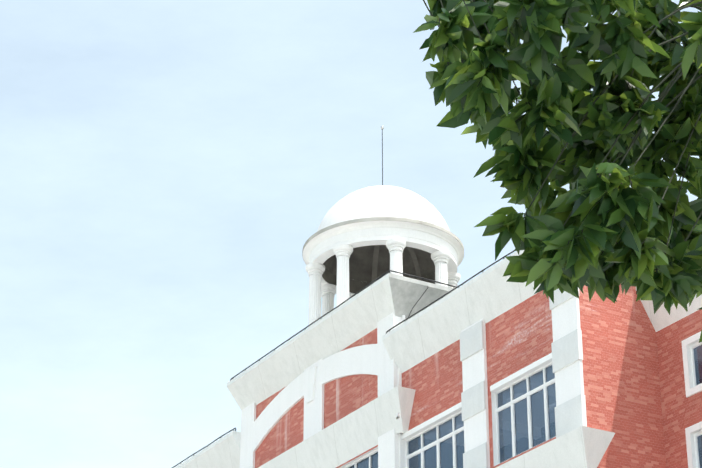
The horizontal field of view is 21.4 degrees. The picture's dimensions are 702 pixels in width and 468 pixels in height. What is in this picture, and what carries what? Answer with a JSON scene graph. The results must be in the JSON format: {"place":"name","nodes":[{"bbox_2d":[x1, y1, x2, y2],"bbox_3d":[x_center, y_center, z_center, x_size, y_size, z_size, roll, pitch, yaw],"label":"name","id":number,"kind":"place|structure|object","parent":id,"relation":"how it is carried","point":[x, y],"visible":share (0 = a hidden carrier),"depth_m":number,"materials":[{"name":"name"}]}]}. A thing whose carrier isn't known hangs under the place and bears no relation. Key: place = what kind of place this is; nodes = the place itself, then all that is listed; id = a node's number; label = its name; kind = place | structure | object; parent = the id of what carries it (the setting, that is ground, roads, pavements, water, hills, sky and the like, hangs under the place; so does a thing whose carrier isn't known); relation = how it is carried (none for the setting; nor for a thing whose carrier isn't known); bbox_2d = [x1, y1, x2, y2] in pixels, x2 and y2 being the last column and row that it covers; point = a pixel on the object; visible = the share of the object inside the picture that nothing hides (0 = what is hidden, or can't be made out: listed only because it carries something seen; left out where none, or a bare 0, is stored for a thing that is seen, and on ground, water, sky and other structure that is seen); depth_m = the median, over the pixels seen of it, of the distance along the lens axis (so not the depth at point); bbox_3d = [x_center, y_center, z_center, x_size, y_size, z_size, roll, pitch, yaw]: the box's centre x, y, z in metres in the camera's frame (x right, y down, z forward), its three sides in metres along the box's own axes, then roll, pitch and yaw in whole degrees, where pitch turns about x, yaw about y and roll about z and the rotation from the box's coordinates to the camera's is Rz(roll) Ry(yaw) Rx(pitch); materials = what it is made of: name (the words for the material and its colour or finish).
{"place":"outdoors","nodes":[
{"label":"outdoors","id":0,"kind":"place"},
{"bbox_2d":[0,0,700,467],"label":"sky","id":1,"kind":"structure","parent":0,"point":[168,168],"materials":[{"name":"blue"}]},
{"bbox_2d":[305,238,460,326],"bbox_3d":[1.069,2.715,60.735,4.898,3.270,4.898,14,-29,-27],"label":"columns","id":2,"kind":"structure","parent":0,"point":[343,252],"depth_m":59.91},
{"label":"ground","id":3,"kind":"structure","parent":0,"visible":0},
{"bbox_2d":[255,284,701,467],"bbox_3d":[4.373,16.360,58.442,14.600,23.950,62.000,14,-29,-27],"label":"brick walls","id":4,"kind":"structure","parent":3,"relation":"on","point":[643,407],"depth_m":47.52,"materials":[{"name":"red brick"}]},
{"bbox_2d":[175,250,701,467],"bbox_3d":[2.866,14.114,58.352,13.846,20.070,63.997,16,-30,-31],"label":"cornices","id":5,"kind":"object","parent":4,"relation":"attached to","point":[489,294],"visible":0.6,"depth_m":54.57,"materials":[{"name":"paint"}]},
{"bbox_2d":[172,250,514,467],"bbox_3d":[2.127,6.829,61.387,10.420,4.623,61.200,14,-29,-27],"label":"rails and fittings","id":6,"kind":"object","parent":5,"relation":"on","point":[403,321],"visible":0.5,"depth_m":55.17,"materials":[{"name":"black metal"}]},
{"bbox_2d":[240,288,701,467],"bbox_3d":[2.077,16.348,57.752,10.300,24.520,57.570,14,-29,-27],"label":"white trims","id":7,"kind":"object","parent":4,"relation":"attached to","point":[565,357],"visible":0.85,"depth_m":50.64,"materials":[{"name":"paint"}]},
{"bbox_2d":[344,342,701,467],"bbox_3d":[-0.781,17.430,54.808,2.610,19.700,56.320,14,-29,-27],"label":"window frames","id":8,"kind":"structure","parent":7,"relation":"on","point":[511,403],"depth_m":48.92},
{"bbox_2d":[349,345,701,467],"bbox_3d":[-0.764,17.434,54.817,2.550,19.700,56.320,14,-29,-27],"label":"window glass","id":9,"kind":"object","parent":8,"relation":"in","point":[505,429],"depth_m":48.80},
{"bbox_2d":[413,0,701,342],"bbox_3d":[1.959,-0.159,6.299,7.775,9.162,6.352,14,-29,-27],"label":"tree","id":10,"kind":"object","parent":3,"relation":"on","point":[602,228],"visible":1,"depth_m":4.38,"materials":[{"name":"green plant"}]},
{"bbox_3d":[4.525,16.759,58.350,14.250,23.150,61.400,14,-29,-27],"label":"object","id":11,"kind":"object","parent":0,"visible":0},
{"bbox_3d":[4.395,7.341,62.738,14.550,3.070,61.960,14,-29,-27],"label":"roofs","id":12,"kind":"object","parent":11,"relation":"on","visible":0},
{"bbox_2d":[302,126,463,297],"bbox_3d":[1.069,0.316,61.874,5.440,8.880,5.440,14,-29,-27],"label":"dome","id":13,"kind":"structure","parent":12,"relation":"on","point":[366,223],"depth_m":60.44,"materials":[{"name":"white paint"}]}
]}

